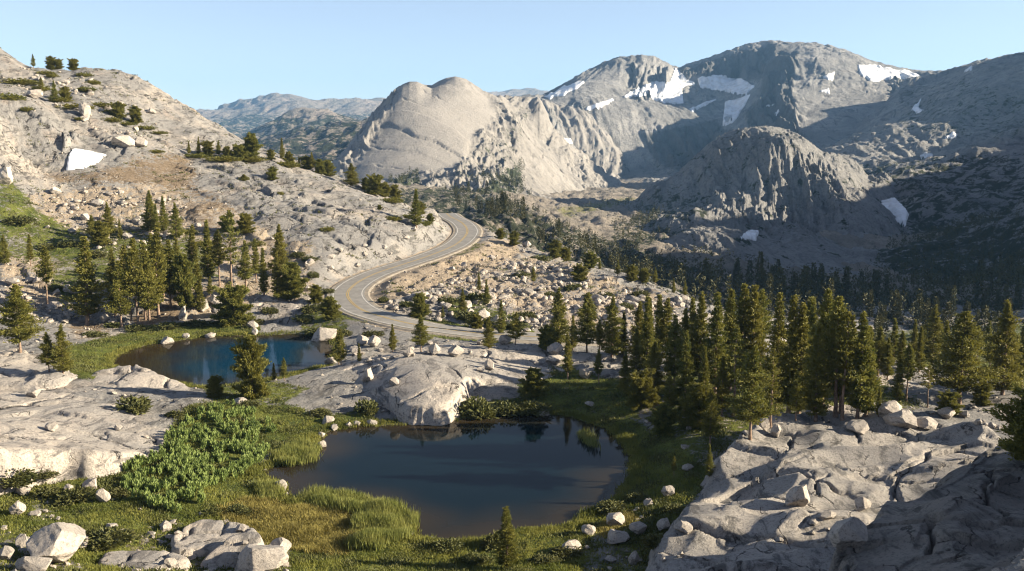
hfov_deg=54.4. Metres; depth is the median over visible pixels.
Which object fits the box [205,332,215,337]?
boulder
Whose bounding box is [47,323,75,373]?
pine tree
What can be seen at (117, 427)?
boulder
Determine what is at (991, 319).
pine tree
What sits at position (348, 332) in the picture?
shrub
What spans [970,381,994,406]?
pine tree
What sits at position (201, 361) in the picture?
pond water
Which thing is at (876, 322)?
pine tree
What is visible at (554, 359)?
boulder
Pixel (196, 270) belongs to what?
pine tree
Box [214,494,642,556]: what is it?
golden sedge
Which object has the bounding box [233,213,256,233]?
pine tree
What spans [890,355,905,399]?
pine tree
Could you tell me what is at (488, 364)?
boulder
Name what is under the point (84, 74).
shrub
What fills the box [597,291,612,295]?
shrub
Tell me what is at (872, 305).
pine tree
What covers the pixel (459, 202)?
pine tree
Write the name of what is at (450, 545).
shrub
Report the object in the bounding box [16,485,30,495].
boulder
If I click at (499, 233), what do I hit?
pine tree
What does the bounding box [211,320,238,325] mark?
shrub
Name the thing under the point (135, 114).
pine tree
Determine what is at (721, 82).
snow patch
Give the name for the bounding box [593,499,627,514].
shrub
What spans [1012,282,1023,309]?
pine tree
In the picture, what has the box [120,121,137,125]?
shrub
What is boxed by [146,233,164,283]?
pine tree
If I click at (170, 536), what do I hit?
loose stones
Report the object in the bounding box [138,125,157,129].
shrub
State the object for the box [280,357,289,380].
pine tree
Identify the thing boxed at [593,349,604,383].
pine tree
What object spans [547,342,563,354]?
boulder
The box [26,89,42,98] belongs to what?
boulder
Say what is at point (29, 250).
pine tree
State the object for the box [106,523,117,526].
boulder
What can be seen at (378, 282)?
road verge
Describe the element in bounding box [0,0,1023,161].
sky
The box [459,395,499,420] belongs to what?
shrub
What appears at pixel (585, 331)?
pine tree
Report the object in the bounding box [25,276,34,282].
boulder
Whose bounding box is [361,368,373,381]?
boulder
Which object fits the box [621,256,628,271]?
pine tree
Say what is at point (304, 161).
pine tree
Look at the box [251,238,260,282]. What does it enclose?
pine tree
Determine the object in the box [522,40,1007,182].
summit massif
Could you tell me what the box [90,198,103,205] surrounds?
boulder
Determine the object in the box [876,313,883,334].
pine tree
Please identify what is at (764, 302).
pine tree
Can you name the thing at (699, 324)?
pine tree
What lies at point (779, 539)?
boulder
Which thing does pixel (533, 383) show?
shrub
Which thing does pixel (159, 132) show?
shrub
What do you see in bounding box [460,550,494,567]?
shrub
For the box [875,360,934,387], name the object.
granite outcrop
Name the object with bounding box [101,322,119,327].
shrub
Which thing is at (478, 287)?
pine tree
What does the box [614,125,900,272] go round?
rocky knob mountain
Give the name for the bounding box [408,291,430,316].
pine tree
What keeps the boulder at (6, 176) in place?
on the hillside terrain at (64, 130)
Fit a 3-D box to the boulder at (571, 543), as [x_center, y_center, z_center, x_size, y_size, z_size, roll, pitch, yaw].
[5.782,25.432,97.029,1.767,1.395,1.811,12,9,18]
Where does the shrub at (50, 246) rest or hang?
on the hillside terrain at (64, 130)
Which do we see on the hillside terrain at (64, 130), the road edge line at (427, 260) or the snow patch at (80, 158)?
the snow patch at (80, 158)
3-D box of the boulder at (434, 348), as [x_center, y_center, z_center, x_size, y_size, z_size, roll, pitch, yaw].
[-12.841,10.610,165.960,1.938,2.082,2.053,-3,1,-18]
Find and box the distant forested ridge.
[239,107,367,161]
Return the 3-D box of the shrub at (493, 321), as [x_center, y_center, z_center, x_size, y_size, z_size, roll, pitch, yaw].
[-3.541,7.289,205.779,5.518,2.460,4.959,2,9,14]
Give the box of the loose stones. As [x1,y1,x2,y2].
[0,62,1023,570]
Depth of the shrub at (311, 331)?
199.47 m
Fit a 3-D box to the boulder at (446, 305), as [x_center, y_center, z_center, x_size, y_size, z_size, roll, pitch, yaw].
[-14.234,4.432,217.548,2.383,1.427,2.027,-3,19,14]
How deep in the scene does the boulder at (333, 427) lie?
139.12 m
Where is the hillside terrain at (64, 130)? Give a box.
[0,48,1023,570]
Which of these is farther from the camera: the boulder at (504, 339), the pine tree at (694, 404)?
the boulder at (504, 339)
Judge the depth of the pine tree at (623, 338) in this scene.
177.00 m
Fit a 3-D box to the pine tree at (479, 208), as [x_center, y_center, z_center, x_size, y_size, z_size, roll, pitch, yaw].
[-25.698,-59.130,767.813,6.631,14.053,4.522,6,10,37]
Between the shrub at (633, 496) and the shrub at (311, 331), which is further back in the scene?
the shrub at (311, 331)
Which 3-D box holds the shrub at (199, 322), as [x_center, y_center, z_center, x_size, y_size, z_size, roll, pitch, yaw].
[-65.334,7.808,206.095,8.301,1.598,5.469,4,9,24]
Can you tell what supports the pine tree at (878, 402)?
on the granite outcrop at (833, 464)
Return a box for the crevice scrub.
[0,47,1021,362]
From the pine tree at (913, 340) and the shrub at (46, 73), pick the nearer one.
the pine tree at (913, 340)
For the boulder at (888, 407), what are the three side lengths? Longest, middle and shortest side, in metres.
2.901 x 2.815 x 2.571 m
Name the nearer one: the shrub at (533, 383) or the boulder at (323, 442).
the boulder at (323, 442)
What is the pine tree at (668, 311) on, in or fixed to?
on the hillside terrain at (64, 130)
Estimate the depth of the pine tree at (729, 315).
147.96 m
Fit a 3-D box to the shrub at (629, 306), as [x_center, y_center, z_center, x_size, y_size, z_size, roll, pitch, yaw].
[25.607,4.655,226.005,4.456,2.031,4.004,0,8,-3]
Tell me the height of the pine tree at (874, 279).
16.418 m
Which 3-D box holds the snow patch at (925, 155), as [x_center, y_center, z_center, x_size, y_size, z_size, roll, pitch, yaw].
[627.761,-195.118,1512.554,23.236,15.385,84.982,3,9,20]
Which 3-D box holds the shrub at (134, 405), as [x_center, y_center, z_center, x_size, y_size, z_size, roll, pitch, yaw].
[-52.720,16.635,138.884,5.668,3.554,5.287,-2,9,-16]
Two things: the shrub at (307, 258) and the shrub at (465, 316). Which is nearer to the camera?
the shrub at (465, 316)
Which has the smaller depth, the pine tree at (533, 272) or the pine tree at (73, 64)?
the pine tree at (533, 272)
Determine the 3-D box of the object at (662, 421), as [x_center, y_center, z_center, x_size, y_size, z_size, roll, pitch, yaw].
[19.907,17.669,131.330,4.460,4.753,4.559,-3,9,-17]
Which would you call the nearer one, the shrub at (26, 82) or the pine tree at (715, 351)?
the pine tree at (715, 351)
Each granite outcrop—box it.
[0,348,77,390]
[0,391,168,494]
[91,364,190,391]
[98,550,191,570]
[170,519,256,558]
[200,532,263,568]
[249,295,301,315]
[333,341,622,425]
[645,403,999,570]
[829,447,1023,570]
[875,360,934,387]
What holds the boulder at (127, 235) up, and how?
on the hillside terrain at (64, 130)
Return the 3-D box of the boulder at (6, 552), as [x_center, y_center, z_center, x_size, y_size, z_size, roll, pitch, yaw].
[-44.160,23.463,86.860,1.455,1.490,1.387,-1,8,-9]
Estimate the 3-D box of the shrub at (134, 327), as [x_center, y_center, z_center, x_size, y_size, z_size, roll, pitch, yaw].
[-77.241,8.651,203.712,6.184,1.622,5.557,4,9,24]
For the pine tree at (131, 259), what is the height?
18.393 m
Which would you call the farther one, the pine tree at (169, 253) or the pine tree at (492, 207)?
the pine tree at (492, 207)
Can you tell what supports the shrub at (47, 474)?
on the granite outcrop at (85, 439)
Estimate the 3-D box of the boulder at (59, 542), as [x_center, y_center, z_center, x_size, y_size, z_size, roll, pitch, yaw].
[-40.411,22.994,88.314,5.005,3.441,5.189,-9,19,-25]
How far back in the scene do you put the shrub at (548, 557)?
94.00 m
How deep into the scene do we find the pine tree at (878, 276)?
550.17 m
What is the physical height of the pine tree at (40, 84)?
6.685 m
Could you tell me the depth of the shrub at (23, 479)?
109.16 m
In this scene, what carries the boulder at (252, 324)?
on the hillside terrain at (64, 130)
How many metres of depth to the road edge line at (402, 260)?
240.90 m
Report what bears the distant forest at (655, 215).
on the valley floor
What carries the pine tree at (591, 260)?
on the hillside terrain at (64, 130)
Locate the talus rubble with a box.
[0,67,695,343]
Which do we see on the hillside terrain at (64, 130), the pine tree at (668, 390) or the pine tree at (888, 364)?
the pine tree at (668, 390)
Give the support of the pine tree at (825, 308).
on the granite outcrop at (833, 464)
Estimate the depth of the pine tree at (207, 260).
233.02 m
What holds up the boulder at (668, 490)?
on the hillside terrain at (64, 130)
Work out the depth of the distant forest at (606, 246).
631.21 m
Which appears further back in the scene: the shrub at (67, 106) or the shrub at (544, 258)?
the shrub at (67, 106)
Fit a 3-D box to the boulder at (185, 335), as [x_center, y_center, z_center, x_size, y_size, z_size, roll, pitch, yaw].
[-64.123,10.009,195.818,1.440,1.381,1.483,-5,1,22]
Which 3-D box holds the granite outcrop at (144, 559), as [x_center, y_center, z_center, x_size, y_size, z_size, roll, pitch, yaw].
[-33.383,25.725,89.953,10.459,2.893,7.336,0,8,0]
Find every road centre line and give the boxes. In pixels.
[346,213,531,336]
[348,213,537,336]
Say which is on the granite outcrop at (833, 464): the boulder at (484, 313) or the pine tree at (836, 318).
the pine tree at (836, 318)
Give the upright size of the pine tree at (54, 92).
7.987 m
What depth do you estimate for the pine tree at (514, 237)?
308.28 m
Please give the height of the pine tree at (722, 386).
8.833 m
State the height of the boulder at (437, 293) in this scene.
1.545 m
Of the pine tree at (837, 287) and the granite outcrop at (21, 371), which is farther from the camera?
the pine tree at (837, 287)
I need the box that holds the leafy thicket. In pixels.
[119,399,276,511]
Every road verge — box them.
[325,219,597,345]
[368,214,482,307]
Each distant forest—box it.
[388,157,531,195]
[442,183,713,283]
[539,228,1023,323]
[631,185,785,269]
[842,207,1023,301]
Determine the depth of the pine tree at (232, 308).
204.10 m
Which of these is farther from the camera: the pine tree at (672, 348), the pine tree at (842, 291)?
the pine tree at (842, 291)
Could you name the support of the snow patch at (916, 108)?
on the shaded mountainside
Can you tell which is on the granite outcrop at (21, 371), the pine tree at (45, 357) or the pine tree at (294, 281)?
the pine tree at (45, 357)
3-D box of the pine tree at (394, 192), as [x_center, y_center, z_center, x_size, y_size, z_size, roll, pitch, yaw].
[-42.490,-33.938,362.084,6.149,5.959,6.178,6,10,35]
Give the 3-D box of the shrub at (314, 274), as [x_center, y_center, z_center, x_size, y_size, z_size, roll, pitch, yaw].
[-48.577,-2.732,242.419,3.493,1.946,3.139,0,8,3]
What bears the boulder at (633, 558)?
on the hillside terrain at (64, 130)
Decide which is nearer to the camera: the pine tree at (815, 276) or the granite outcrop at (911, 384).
the granite outcrop at (911, 384)
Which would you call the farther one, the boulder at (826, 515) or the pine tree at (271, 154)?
the pine tree at (271, 154)
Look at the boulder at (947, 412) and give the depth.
132.57 m
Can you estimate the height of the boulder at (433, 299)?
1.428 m
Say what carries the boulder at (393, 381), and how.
on the granite outcrop at (435, 389)
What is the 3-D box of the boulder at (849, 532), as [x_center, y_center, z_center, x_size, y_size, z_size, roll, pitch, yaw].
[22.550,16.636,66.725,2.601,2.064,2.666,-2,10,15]
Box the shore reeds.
[251,427,600,551]
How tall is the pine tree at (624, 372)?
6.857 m
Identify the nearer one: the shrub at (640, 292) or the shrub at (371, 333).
the shrub at (371, 333)
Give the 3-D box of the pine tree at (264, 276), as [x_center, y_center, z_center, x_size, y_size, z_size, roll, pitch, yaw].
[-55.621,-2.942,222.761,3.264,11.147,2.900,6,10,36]
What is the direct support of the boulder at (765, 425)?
on the granite outcrop at (833, 464)
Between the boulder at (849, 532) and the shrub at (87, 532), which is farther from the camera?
the shrub at (87, 532)
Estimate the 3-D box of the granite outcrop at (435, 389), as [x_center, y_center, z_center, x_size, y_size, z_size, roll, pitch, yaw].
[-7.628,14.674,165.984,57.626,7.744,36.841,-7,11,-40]
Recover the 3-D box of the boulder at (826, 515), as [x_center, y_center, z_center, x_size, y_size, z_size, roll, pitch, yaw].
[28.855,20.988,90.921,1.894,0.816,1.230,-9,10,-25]
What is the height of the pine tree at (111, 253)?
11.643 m
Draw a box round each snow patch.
[66,148,105,169]
[544,81,583,99]
[586,98,613,110]
[624,68,694,103]
[689,99,715,111]
[698,74,754,95]
[723,94,749,125]
[740,230,758,240]
[820,88,829,93]
[821,72,834,79]
[858,64,918,81]
[881,197,908,226]
[911,99,921,113]
[916,152,932,158]
[945,132,957,138]
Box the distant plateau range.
[196,88,548,136]
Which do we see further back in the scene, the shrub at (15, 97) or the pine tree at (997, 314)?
the pine tree at (997, 314)
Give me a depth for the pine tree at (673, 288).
247.70 m
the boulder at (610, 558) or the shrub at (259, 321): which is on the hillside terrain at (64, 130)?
the boulder at (610, 558)
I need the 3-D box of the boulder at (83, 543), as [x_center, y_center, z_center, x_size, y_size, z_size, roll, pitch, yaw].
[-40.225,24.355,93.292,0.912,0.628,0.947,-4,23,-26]
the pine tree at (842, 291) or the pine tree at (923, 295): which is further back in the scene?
the pine tree at (842, 291)
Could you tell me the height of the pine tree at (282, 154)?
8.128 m
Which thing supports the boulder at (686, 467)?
on the hillside terrain at (64, 130)
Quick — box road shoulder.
[327,213,596,343]
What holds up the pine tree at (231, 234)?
on the hillside terrain at (64, 130)
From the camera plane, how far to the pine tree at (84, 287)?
205.74 m
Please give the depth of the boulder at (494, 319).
204.82 m
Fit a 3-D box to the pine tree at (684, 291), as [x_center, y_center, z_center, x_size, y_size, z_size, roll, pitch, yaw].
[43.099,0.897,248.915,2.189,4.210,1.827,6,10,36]
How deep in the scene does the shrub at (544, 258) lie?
292.21 m
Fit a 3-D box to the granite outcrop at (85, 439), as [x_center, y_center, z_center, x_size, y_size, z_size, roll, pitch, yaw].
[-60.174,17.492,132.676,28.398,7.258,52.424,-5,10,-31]
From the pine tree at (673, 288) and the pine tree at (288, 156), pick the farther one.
the pine tree at (288, 156)
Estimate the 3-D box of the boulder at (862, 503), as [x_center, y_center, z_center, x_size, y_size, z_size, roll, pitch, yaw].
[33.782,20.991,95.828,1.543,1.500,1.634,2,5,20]
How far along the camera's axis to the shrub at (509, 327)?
203.52 m
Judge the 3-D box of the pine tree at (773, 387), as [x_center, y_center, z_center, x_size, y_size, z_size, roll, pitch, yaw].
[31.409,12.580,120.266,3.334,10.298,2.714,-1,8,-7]
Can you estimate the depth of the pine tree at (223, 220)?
273.22 m
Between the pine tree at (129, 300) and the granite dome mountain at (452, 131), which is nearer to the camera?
the pine tree at (129, 300)
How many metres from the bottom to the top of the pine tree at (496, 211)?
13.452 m
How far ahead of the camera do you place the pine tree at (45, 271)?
214.00 m
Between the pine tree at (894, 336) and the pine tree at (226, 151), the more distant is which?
the pine tree at (226, 151)
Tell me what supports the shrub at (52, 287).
on the hillside terrain at (64, 130)
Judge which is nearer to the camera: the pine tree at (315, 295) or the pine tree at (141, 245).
the pine tree at (141, 245)
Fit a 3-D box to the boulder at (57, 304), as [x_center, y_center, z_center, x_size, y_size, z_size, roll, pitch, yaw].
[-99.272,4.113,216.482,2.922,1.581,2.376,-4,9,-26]
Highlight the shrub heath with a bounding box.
[0,179,1023,570]
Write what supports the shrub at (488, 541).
on the hillside terrain at (64, 130)
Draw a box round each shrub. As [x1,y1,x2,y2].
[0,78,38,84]
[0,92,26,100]
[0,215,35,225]
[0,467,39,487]
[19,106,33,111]
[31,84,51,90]
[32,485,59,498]
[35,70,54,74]
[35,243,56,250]
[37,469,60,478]
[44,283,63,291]
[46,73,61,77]
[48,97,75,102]
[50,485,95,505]
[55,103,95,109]
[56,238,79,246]
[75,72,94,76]
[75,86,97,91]
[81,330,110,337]
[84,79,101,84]
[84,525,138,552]
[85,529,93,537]
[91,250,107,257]
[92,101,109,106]
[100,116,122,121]
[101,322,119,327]
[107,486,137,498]
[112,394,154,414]
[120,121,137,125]
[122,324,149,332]
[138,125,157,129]
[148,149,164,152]
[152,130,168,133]
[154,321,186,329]
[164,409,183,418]
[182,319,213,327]
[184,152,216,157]
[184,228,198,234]
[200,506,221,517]
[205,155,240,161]
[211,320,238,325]
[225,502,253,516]
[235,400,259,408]
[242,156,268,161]
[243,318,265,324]
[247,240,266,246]
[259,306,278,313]
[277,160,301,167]
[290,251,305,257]
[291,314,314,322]
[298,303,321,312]
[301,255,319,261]
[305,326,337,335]
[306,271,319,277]
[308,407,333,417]
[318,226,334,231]
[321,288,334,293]
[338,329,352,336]
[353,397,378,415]
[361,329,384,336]
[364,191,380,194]
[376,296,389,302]
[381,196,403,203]
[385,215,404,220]
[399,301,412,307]
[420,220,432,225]
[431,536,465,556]
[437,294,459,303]
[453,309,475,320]
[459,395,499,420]
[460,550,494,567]
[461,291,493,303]
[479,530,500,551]
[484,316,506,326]
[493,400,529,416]
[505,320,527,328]
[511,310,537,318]
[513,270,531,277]
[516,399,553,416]
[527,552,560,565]
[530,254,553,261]
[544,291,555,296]
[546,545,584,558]
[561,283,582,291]
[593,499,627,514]
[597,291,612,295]
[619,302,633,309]
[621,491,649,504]
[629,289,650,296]
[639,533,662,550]
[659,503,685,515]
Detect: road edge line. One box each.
[333,213,595,342]
[362,213,579,335]
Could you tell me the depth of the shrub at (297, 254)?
252.16 m
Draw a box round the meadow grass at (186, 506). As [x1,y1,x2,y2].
[0,186,992,570]
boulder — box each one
[0,166,12,184]
[0,546,14,560]
[5,277,19,284]
[9,500,25,515]
[15,534,27,547]
[15,556,51,570]
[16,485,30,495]
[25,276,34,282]
[25,386,40,397]
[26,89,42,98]
[26,522,85,563]
[28,510,40,515]
[32,275,44,282]
[44,421,58,431]
[49,301,62,306]
[50,186,61,193]
[52,288,60,294]
[62,79,69,84]
[63,284,69,291]
[64,484,75,489]
[78,102,90,117]
[79,116,88,121]
[79,541,87,548]
[80,213,89,219]
[82,477,96,488]
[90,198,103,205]
[95,488,110,502]
[99,312,110,322]
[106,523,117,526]
[107,318,116,322]
[111,135,134,146]
[114,424,121,430]
[122,233,132,238]
[134,136,147,146]
[146,108,155,113]
[156,197,165,203]
[159,520,171,526]
[160,336,173,343]
[160,523,171,531]
[164,558,176,567]
[179,306,185,320]
[182,333,189,338]
[196,299,208,311]
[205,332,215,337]
[207,295,221,304]
[234,397,246,403]
[234,544,288,570]
[235,524,246,531]
[247,320,257,327]
[251,327,257,335]
[269,537,291,551]
[275,479,286,489]
[305,258,314,264]
[311,327,336,341]
[318,440,325,446]
[322,415,334,423]
[324,357,337,364]
[331,424,336,430]
[350,347,360,354]
[356,335,368,345]
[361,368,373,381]
[367,419,376,424]
[368,335,380,346]
[389,377,398,385]
[402,348,413,356]
[428,343,439,354]
[430,296,437,301]
[433,291,441,295]
[441,302,451,308]
[448,345,463,356]
[465,300,471,307]
[476,367,484,371]
[478,309,489,317]
[484,358,493,369]
[490,315,503,323]
[498,334,511,344]
[505,306,512,313]
[522,241,530,246]
[545,355,563,364]
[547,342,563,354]
[562,539,580,550]
[579,367,591,378]
[581,524,595,535]
[585,401,593,405]
[605,555,616,562]
[606,512,624,525]
[607,529,629,543]
[628,551,639,564]
[629,521,646,534]
[643,498,652,506]
[656,518,670,530]
[661,485,674,496]
[673,520,692,533]
[682,463,693,470]
[758,418,769,430]
[770,423,780,437]
[776,537,783,541]
[785,484,809,506]
[809,519,818,524]
[816,510,835,519]
[828,517,867,548]
[846,419,869,434]
[855,497,871,511]
[878,400,901,416]
[882,410,917,427]
[917,416,937,429]
[937,407,955,418]
[959,410,969,417]
[974,419,981,424]
[987,422,995,428]
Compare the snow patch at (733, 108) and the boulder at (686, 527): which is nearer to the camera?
the boulder at (686, 527)
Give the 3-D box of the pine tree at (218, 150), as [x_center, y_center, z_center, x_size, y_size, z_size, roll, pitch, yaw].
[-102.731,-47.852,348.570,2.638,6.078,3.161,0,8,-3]
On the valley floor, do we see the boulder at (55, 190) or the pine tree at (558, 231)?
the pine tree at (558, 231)
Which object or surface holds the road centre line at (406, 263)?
on the road
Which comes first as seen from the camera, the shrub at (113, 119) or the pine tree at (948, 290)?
the shrub at (113, 119)
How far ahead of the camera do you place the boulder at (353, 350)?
178.65 m
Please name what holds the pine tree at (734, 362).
on the hillside terrain at (64, 130)
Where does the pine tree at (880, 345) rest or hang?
on the granite outcrop at (911, 384)
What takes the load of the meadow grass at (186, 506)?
on the hillside terrain at (64, 130)
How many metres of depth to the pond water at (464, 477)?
122.56 m
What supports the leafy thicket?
on the hillside terrain at (64, 130)
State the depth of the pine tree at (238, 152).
348.08 m
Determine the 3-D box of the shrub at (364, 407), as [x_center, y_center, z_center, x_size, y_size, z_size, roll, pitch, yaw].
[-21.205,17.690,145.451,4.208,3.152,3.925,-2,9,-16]
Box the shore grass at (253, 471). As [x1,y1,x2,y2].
[98,329,650,547]
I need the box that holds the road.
[330,213,594,342]
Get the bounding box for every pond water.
[113,334,334,384]
[266,414,631,540]
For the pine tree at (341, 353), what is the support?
on the granite outcrop at (435, 389)
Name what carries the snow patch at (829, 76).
on the summit massif
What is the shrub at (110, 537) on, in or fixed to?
on the hillside terrain at (64, 130)
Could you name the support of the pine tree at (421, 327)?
on the granite outcrop at (435, 389)
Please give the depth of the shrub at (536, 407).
147.18 m
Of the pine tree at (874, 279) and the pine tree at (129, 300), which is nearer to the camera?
the pine tree at (129, 300)
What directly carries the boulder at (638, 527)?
on the hillside terrain at (64, 130)
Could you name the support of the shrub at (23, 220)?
on the hillside terrain at (64, 130)
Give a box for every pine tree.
[0,234,10,264]
[0,284,49,352]
[26,234,34,265]
[30,54,35,67]
[31,245,56,303]
[33,332,56,371]
[38,77,43,90]
[44,55,55,69]
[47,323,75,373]
[48,80,60,101]
[53,58,64,68]
[58,86,72,100]
[59,236,113,324]
[66,58,79,70]
[83,214,94,233]
[87,220,113,245]
[98,248,116,284]
[99,201,117,234]
[102,260,133,327]
[104,256,118,317]
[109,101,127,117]
[116,219,122,237]
[117,244,129,305]
[117,261,138,321]
[121,238,151,323]
[126,105,143,122]
[132,240,153,319]
[132,250,164,319]
[137,190,160,231]
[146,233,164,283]
[148,224,171,316]
[150,204,160,230]
[158,196,169,232]
[160,239,179,307]
[167,202,186,238]
[169,250,198,308]
[172,237,179,293]
[183,224,200,274]
[186,141,190,153]
[192,248,204,293]
[195,281,205,312]
[196,136,201,153]
[199,140,214,154]
[199,219,217,278]
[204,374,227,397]
[206,276,214,296]
[207,229,228,286]
[209,281,255,326]
[215,140,221,154]
[215,209,242,286]
[217,214,235,231]
[220,146,232,156]
[229,331,271,398]
[231,143,248,160]
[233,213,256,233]
[235,240,257,287]
[241,131,263,157]
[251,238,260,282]
[257,248,269,294]
[265,224,298,276]
[266,149,275,159]
[266,166,279,179]
[269,252,286,299]
[270,363,277,381]
[272,261,311,299]
[278,138,284,157]
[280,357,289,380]
[281,151,294,162]
[299,155,311,169]
[306,284,323,302]
[308,152,314,171]
[313,158,326,173]
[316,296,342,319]
[323,159,336,175]
[330,331,343,364]
[332,329,348,364]
[341,163,362,185]
[355,343,361,360]
[360,177,370,188]
[364,173,386,193]
[380,181,391,196]
[387,324,399,351]
[388,184,402,198]
[407,189,423,227]
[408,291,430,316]
[410,315,435,351]
[419,201,426,213]
[425,213,434,222]
[439,306,444,317]
[455,194,461,206]
[458,288,467,310]
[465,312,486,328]
[476,200,481,213]
[476,273,480,289]
[479,316,497,348]
[483,279,489,303]
[484,181,488,193]
[484,202,488,216]
[488,200,494,216]
[489,506,525,569]
[494,204,499,216]
[494,228,506,239]
[494,300,506,332]
[497,191,504,213]
[502,192,507,213]
[505,311,526,344]
[508,231,520,245]
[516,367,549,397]
[519,196,526,218]
[528,266,536,284]
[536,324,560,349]
[540,228,545,243]
[542,287,570,343]
[546,239,563,257]
[555,220,561,237]
[558,247,570,260]
[561,332,574,378]
[567,292,599,352]
[569,315,577,349]
[570,263,590,281]
[580,250,600,267]
[593,319,604,348]
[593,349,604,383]
[597,295,627,357]
[607,254,611,266]
[613,261,620,276]
[616,368,664,410]
[618,349,631,385]
[619,311,629,356]
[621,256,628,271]
[622,264,639,280]
[627,301,648,354]
[627,326,644,376]
[637,268,651,282]
[639,296,661,368]
[639,297,654,348]
[643,341,666,394]
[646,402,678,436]
[651,268,659,281]
[653,294,666,358]
[657,371,678,408]
[658,298,674,360]
[658,314,695,388]
[664,308,697,378]
[670,456,677,471]
[672,278,675,291]
[672,330,700,410]
[672,381,724,427]
[681,281,687,294]
[688,297,698,351]
[689,291,712,378]
[696,291,733,391]
[696,346,710,385]
[698,257,712,289]
[699,388,725,443]
[704,443,715,476]
[711,356,734,414]
[720,324,748,416]
[723,283,767,385]
[723,289,742,390]
[723,345,784,439]
[731,262,741,284]
[733,258,740,284]
[736,284,772,372]
[746,260,754,283]
[752,288,774,341]
[755,251,765,286]
[758,273,765,291]
[759,292,787,408]
[761,348,786,427]
[765,273,775,308]
[767,265,778,288]
[767,266,788,301]
[773,294,805,413]
[775,259,780,275]
[775,302,810,413]
[783,370,806,420]
[788,272,799,294]
[794,287,835,403]
[798,265,812,301]
[801,322,834,421]
[805,297,816,354]
[806,296,858,417]
[808,262,818,291]
[808,296,818,325]
[815,282,824,305]
[816,263,825,281]
[816,268,825,301]
[825,308,857,413]
[826,278,835,314]
[830,311,867,420]
[832,271,842,300]
[838,282,844,301]
[840,311,882,419]
[841,266,851,297]
[848,314,858,393]
[848,325,888,416]
[858,271,865,288]
[864,280,876,305]
[865,289,875,316]
[871,269,878,298]
[872,326,897,375]
[873,304,890,334]
[873,316,879,337]
[874,270,882,294]
[875,387,882,416]
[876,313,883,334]
[879,337,895,379]
[884,277,889,297]
[887,318,899,352]
[889,291,904,324]
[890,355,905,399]
[892,330,907,364]
[895,343,918,401]
[904,296,914,311]
[908,319,918,353]
[911,326,927,371]
[912,311,1009,403]
[913,288,924,321]
[918,294,925,315]
[918,363,936,407]
[920,304,943,363]
[920,305,930,332]
[922,298,930,321]
[930,291,936,308]
[932,296,939,316]
[933,290,942,313]
[934,389,964,415]
[937,320,951,362]
[940,286,952,310]
[940,301,953,334]
[940,309,946,327]
[949,284,957,316]
[964,301,971,310]
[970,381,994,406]
[973,316,983,333]
[975,308,980,321]
[978,287,991,315]
[978,320,999,361]
[979,305,992,340]
[980,299,1023,394]
[982,381,1023,462]
[984,310,995,341]
[984,342,994,364]
[991,317,1001,343]
[992,311,1000,331]
[993,288,1001,311]
[999,284,1009,313]
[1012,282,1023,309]
[1016,339,1023,386]
[1020,323,1023,342]
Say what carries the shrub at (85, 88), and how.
on the hillside terrain at (64, 130)
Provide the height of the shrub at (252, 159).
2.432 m
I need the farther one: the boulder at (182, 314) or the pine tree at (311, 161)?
the pine tree at (311, 161)
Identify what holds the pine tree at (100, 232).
on the hillside terrain at (64, 130)
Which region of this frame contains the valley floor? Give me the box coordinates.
[359,178,1023,349]
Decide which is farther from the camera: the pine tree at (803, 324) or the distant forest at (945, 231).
the distant forest at (945, 231)
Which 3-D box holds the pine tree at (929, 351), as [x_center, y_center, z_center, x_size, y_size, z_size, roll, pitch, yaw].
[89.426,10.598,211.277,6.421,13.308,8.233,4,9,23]
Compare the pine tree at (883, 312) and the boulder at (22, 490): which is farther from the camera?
the pine tree at (883, 312)
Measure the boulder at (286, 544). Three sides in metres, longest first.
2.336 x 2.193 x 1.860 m
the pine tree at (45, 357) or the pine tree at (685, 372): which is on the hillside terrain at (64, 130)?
the pine tree at (685, 372)
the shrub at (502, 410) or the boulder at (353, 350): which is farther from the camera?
the boulder at (353, 350)
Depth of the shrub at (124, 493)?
109.55 m
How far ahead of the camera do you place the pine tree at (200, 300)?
216.02 m
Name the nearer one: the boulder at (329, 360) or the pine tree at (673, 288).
the boulder at (329, 360)
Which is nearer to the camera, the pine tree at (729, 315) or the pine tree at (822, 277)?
the pine tree at (729, 315)
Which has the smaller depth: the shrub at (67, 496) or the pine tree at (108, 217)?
the shrub at (67, 496)
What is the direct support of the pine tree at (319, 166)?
on the hillside terrain at (64, 130)
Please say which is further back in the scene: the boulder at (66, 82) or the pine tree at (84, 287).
the boulder at (66, 82)
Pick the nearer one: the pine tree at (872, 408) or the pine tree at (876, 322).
the pine tree at (872, 408)
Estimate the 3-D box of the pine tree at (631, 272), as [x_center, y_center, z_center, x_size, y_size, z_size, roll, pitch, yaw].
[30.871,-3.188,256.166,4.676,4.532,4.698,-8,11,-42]
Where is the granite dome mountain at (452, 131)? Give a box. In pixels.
[300,76,621,200]
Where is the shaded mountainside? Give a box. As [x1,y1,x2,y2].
[780,52,1023,285]
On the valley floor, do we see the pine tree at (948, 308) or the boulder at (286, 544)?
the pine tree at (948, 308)
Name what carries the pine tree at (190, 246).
on the hillside terrain at (64, 130)
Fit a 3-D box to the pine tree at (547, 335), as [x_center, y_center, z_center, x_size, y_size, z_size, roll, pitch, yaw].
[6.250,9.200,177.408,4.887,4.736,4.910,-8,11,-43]
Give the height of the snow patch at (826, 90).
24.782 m

